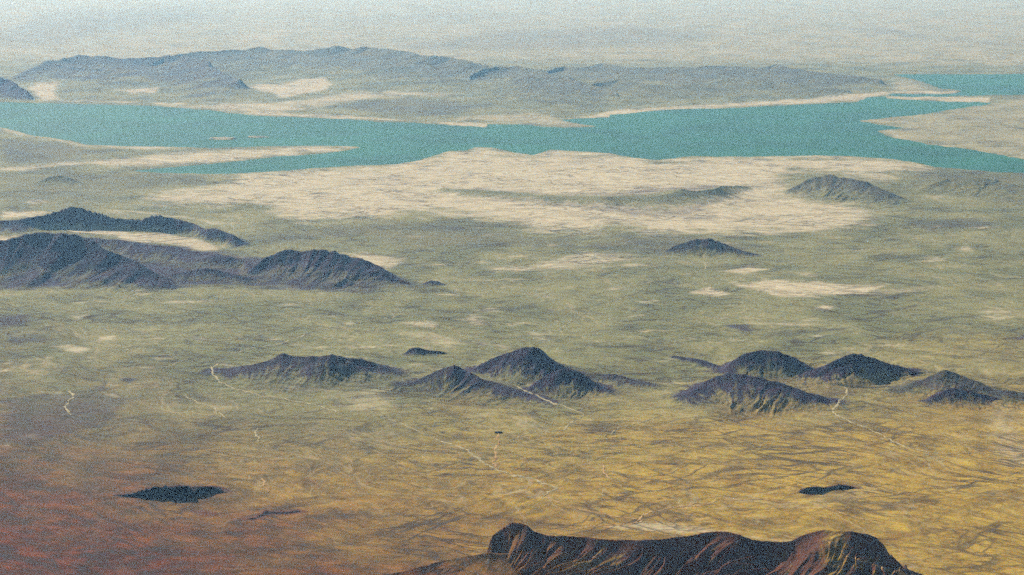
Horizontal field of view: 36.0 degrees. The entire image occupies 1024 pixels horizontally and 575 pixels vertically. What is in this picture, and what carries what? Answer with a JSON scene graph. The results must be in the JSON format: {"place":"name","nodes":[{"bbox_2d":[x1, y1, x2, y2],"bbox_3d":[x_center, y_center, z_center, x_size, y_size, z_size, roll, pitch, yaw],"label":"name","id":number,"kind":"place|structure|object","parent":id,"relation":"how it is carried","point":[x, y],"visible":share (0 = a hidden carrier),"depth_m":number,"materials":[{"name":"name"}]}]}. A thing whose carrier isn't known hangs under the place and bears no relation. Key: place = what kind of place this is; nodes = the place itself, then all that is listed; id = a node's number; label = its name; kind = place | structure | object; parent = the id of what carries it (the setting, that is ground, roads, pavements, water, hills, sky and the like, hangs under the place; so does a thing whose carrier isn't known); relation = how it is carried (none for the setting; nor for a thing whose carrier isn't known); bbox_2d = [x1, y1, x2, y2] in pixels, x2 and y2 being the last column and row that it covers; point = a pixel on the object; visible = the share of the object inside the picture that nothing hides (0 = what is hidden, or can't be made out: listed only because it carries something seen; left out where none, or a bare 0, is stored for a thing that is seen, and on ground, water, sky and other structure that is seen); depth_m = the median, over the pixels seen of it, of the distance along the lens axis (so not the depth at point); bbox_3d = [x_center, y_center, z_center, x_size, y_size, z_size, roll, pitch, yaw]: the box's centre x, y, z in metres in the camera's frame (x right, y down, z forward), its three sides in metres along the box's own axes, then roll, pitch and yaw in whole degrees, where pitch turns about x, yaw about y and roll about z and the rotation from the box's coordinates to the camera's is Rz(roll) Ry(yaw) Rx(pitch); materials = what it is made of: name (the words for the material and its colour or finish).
{"place":"outdoors","nodes":[
{"label":"outdoors","id":0,"kind":"place"},
{"bbox_2d":[0,77,36,100],"bbox_3d":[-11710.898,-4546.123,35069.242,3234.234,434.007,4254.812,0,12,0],"label":"mountain","id":1,"kind":"structure","parent":0,"point":[10,90],"depth_m":33717.10,"materials":[{"name":"soil"}]},
{"bbox_2d":[30,175,87,186],"bbox_3d":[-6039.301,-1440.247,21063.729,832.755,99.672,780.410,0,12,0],"label":"hill","id":2,"kind":"structure","parent":0,"point":[59,180],"depth_m":20984.23,"materials":[{"name":"grey stone"}]},
{"bbox_2d":[0,232,194,291],"bbox_3d":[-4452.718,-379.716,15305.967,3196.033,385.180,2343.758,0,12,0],"label":"hill","id":3,"kind":"structure","parent":0,"point":[58,261],"depth_m":14722.11,"materials":[{"name":"grey stone"}]},
{"bbox_2d":[0,207,259,250],"bbox_3d":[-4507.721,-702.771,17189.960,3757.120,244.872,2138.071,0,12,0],"label":"hill","id":4,"kind":"structure","parent":0,"point":[72,218],"depth_m":17372.06,"materials":[{"name":"grey stone"}]},
{"bbox_2d":[9,54,258,102],"bbox_3d":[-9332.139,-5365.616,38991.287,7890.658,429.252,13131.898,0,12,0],"label":"mountain","id":5,"kind":"structure","parent":0,"point":[186,78],"depth_m":38132.50,"materials":[{"name":"soil"}]},
{"bbox_2d":[64,232,253,271],"bbox_3d":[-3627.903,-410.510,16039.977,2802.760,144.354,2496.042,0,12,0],"label":"hill","id":6,"kind":"structure","parent":0,"point":[170,257],"depth_m":15587.90,"materials":[{"name":"grey stone"}]},
{"bbox_2d":[165,268,268,284],"bbox_3d":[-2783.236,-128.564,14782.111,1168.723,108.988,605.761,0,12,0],"label":"hill","id":7,"kind":"structure","parent":0,"point":[206,276],"depth_m":14680.19,"materials":[{"name":"grey stone"}]},
{"bbox_2d":[177,353,438,396],"bbox_3d":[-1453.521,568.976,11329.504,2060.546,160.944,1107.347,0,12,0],"label":"hill","id":8,"kind":"structure","parent":0,"point":[282,373],"depth_m":11285.45,"materials":[{"name":"grey stone"}]},
{"bbox_2d":[138,46,488,93],"bbox_3d":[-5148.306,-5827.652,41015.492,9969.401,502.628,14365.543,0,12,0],"label":"mountain","id":9,"kind":"structure","parent":0,"point":[368,68],"depth_m":40867.52,"materials":[{"name":"soil"}]},
{"bbox_2d":[235,249,420,294],"bbox_3d":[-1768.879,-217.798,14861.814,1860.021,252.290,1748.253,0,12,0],"label":"hill","id":10,"kind":"structure","parent":0,"point":[326,271],"depth_m":14736.65,"materials":[{"name":"grey stone"}]},
{"bbox_2d":[382,276,398,284],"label":"hill","id":11,"kind":"structure","parent":0,"point":[389,279],"depth_m":14597.03,"materials":[{"name":"grey stone"}]},
{"bbox_2d":[397,347,451,356],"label":"hill","id":12,"kind":"structure","parent":0,"point":[416,352],"depth_m":11971.44,"materials":[{"name":"grey stone"}]},
{"bbox_2d":[418,280,448,286],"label":"hill","id":13,"kind":"structure","parent":0,"point":[430,283],"depth_m":14511.08,"materials":[{"name":"grey stone"}]},
{"bbox_2d":[383,552,513,574],"bbox_3d":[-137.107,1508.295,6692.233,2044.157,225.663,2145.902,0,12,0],"label":"slope","id":14,"kind":"structure","parent":0,"point":[477,564],"depth_m":7373.25,"materials":[{"name":"soil"}]},
{"bbox_2d":[364,365,592,409],"bbox_3d":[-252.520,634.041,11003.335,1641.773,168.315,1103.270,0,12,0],"label":"hill","id":15,"kind":"structure","parent":0,"point":[455,384],"depth_m":10855.44,"materials":[{"name":"grey stone"}]},
{"bbox_2d":[0,0,1023,574],"bbox_3d":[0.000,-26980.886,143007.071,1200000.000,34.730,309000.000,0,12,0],"label":"ground","id":16,"kind":"structure","parent":0,"point":[354,488],"depth_m":13351.09,"materials":[{"name":"green plant"}]},
{"bbox_2d":[64,389,74,413],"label":"dry wash","id":17,"kind":"object","parent":16,"relation":"on","point":[73,394],"visible":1,"depth_m":10693.28},
{"bbox_2d":[113,485,227,499],"bbox_3d":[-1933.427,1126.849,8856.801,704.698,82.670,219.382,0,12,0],"label":"lava outcrop","id":18,"kind":"object","parent":16,"relation":"on","point":[179,492],"visible":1,"depth_m":8792.34,"materials":[{"name":"stone"}]},
{"bbox_2d":[185,395,224,416],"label":"dry wash","id":19,"kind":"object","parent":16,"relation":"on","point":[207,405],"visible":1,"depth_m":10591.59},
{"bbox_2d":[211,361,263,395],"bbox_3d":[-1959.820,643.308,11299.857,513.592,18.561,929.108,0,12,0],"label":"dry wash","id":20,"kind":"object","parent":16,"relation":"on","point":[225,383],"visible":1,"depth_m":11161.07},
{"bbox_2d":[228,333,307,354],"bbox_3d":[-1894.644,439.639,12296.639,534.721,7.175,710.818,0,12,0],"label":"dry wash","id":21,"kind":"object","parent":16,"relation":"on","point":[270,345],"visible":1,"depth_m":12261.12},
{"bbox_2d":[267,396,340,413],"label":"dry wash","id":22,"kind":"object","parent":16,"relation":"on","point":[305,402],"visible":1,"depth_m":10687.19},
{"bbox_2d":[310,314,401,332],"bbox_3d":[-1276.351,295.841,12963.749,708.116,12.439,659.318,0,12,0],"label":"dry wash","id":23,"kind":"object","parent":16,"relation":"on","point":[358,323],"visible":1,"depth_m":12978.18},
{"bbox_2d":[348,400,429,435],"bbox_3d":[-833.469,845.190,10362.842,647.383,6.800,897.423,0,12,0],"label":"dry wash","id":24,"kind":"object","parent":16,"relation":"on","point":[389,419],"visible":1,"depth_m":10290.81},
{"bbox_2d":[492,433,499,467],"bbox_3d":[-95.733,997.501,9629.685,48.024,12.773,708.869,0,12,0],"label":"dry wash","id":25,"kind":"object","parent":16,"relation":"on","point":[495,456],"visible":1,"depth_m":9586.86},
{"bbox_2d":[434,437,558,496],"bbox_3d":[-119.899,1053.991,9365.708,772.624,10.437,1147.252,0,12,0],"label":"dry wash","id":26,"kind":"object","parent":16,"relation":"on","point":[479,458],"visible":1,"depth_m":9254.14},
{"bbox_2d":[510,415,584,440],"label":"dry wash","id":27,"kind":"object","parent":16,"relation":"on","point":[566,427],"visible":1,"depth_m":10021.84},
{"bbox_2d":[516,386,585,414],"bbox_3d":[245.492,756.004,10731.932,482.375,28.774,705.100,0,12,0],"label":"dry wash","id":28,"kind":"object","parent":16,"relation":"on","point":[550,401],"visible":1,"depth_m":10649.01},
{"bbox_2d":[548,497,642,523],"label":"dry wash","id":29,"kind":"object","parent":16,"relation":"on","point":[593,511],"visible":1,"depth_m":8586.73},
{"bbox_2d":[562,286,650,329],"bbox_3d":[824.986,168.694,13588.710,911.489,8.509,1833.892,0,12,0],"label":"dry wash","id":30,"kind":"object","parent":16,"relation":"on","point":[597,307],"visible":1,"depth_m":13538.33},
{"bbox_2d":[602,463,611,478],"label":"dry wash","id":31,"kind":"object","parent":16,"relation":"on","point":[604,471],"visible":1,"depth_m":9228.22},
{"bbox_2d":[605,415,661,436],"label":"dry wash","id":32,"kind":"object","parent":16,"relation":"on","point":[633,424],"visible":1,"depth_m":10162.01},
{"bbox_2d":[560,504,716,530],"bbox_3d":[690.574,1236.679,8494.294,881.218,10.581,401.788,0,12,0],"label":"dry wash","id":33,"kind":"object","parent":16,"relation":"on","point":[636,521],"visible":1,"depth_m":8476.40},
{"bbox_2d":[602,258,716,292],"bbox_3d":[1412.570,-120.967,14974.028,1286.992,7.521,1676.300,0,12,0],"label":"dry wash","id":34,"kind":"object","parent":16,"relation":"on","point":[674,276],"visible":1,"depth_m":14904.57},
{"bbox_2d":[673,499,797,506],"bbox_3d":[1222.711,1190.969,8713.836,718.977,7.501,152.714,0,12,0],"label":"dry wash","id":35,"kind":"object","parent":16,"relation":"on","point":[738,500],"visible":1,"depth_m":8741.52},
{"bbox_2d":[798,484,856,494],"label":"lava outcrop","id":36,"kind":"object","parent":16,"relation":"on","point":[813,490],"visible":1,"depth_m":8890.98,"materials":[{"name":"stone"}]},
{"bbox_2d":[742,240,942,257],"bbox_3d":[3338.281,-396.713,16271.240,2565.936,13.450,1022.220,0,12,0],"label":"dry wash","id":37,"kind":"object","parent":16,"relation":"on","point":[851,250],"visible":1,"depth_m":16212.20},
{"bbox_2d":[832,380,867,427],"bbox_3d":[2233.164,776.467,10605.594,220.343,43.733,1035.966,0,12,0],"label":"dry wash","id":38,"kind":"object","parent":16,"relation":"on","point":[837,405],"visible":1,"depth_m":10587.03},
{"bbox_2d":[870,429,930,452],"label":"dry wash","id":39,"kind":"object","parent":16,"relation":"on","point":[896,442],"visible":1,"depth_m":9826.88},
{"bbox_2d":[0,74,1023,173],"bbox_3d":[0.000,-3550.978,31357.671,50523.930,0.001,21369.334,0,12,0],"label":"lake","id":40,"kind":"structure","parent":0,"point":[833,129],"depth_m":27172.26,"materials":[{"name":"liquid"}]},
{"bbox_2d":[210,137,235,139],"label":"island","id":41,"kind":"structure","parent":40,"relation":"in","point":[223,138],"depth_m":26150.80,"materials":[{"name":"sand"}]},
{"bbox_2d":[249,136,265,137],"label":"island","id":42,"kind":"structure","parent":40,"relation":"in","point":[257,136],"depth_m":26419.56,"materials":[{"name":"sand"}]},
{"bbox_2d":[458,347,599,385],"bbox_3d":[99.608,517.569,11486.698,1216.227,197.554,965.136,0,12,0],"label":"hill","id":43,"kind":"structure","parent":0,"point":[523,366],"depth_m":11367.95,"materials":[{"name":"grey stone"}]},
{"bbox_2d":[454,66,633,108],"bbox_3d":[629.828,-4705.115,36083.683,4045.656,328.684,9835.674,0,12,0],"label":"mountain","id":44,"kind":"structure","parent":0,"point":[523,87],"depth_m":34919.76,"materials":[{"name":"soil"}]},
{"bbox_2d":[521,369,632,400],"bbox_3d":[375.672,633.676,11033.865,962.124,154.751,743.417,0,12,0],"label":"hill","id":45,"kind":"structure","parent":0,"point":[561,384],"depth_m":10902.08,"materials":[{"name":"grey stone"}]},
{"bbox_2d":[423,182,773,216],"bbox_3d":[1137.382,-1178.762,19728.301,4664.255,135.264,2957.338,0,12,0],"label":"hill","id":46,"kind":"structure","parent":0,"point":[660,203],"depth_m":19442.38,"materials":[{"name":"soil"}]},
{"bbox_2d":[587,373,669,391],"bbox_3d":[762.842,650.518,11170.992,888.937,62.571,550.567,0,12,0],"label":"hill","id":47,"kind":"structure","parent":0,"point":[635,384],"depth_m":11112.86,"materials":[{"name":"grey stone"}]},
{"bbox_2d":[666,353,719,369],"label":"hill","id":48,"kind":"structure","parent":0,"point":[696,362],"depth_m":11684.22,"materials":[{"name":"grey stone"}]},
{"bbox_2d":[487,522,921,574],"bbox_3d":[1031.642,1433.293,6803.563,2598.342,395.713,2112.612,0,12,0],"label":"ridge","id":49,"kind":"structure","parent":0,"point":[528,549],"depth_m":7288.01,"materials":[{"name":"stone"}]},
{"bbox_2d":[824,539,907,574],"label":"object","id":50,"kind":"structure","parent":49,"relation":"on","point":[891,570],"depth_m":7204.77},
{"bbox_2d":[658,238,766,258],"bbox_3d":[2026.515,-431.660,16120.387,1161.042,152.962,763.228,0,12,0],"label":"hill","id":51,"kind":"structure","parent":0,"point":[708,248],"depth_m":15997.04,"materials":[{"name":"grey stone"}]},
{"bbox_2d":[544,63,887,94],"bbox_3d":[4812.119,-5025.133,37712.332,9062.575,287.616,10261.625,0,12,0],"label":"mountain","id":52,"kind":"structure","parent":0,"point":[604,72],"depth_m":38614.39,"materials":[{"name":"soil"}]},
{"bbox_2d":[592,79,870,105],"bbox_3d":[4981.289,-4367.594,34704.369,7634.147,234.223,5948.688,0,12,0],"label":"hill","id":53,"kind":"structure","parent":0,"point":[631,93],"depth_m":34483.85,"materials":[{"name":"grey stone"}]},
{"bbox_2d":[692,350,817,380],"bbox_3d":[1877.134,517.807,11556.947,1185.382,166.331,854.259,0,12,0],"label":"hill","id":54,"kind":"structure","parent":0,"point":[773,365],"depth_m":11384.08,"materials":[{"name":"grey stone"}]},
{"bbox_2d":[645,373,882,419],"bbox_3d":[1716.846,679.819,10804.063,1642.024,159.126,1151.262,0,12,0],"label":"hill","id":55,"kind":"structure","parent":0,"point":[739,396],"depth_m":10651.95,"materials":[{"name":"grey stone"}]},
{"bbox_2d":[776,174,912,208],"bbox_3d":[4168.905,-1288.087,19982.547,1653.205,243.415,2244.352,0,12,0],"label":"hill","id":56,"kind":"structure","parent":0,"point":[832,189],"depth_m":19744.30,"materials":[{"name":"grey stone"}]},
{"bbox_2d":[786,353,939,391],"bbox_3d":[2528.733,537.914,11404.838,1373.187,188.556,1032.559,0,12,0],"label":"hill","id":57,"kind":"structure","parent":0,"point":[851,371],"depth_m":11241.25,"materials":[{"name":"grey stone"}]},
{"bbox_2d":[860,370,1023,411],"bbox_3d":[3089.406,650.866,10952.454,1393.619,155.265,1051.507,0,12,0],"label":"hill","id":58,"kind":"structure","parent":0,"point":[1010,398],"depth_m":10857.26,"materials":[{"name":"grey stone"}]},
{"bbox_2d":[907,388,998,410],"bbox_3d":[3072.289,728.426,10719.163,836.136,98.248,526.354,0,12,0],"label":"hill","id":59,"kind":"structure","parent":0,"point":[954,399],"depth_m":10642.66,"materials":[{"name":"grey stone"}]},
{"bbox_2d":[903,178,1023,203],"bbox_3d":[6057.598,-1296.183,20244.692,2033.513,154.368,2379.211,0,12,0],"label":"hill","id":60,"kind":"structure","parent":0,"point":[980,189],"depth_m":20124.75,"materials":[{"name":"grey stone"}]}
]}

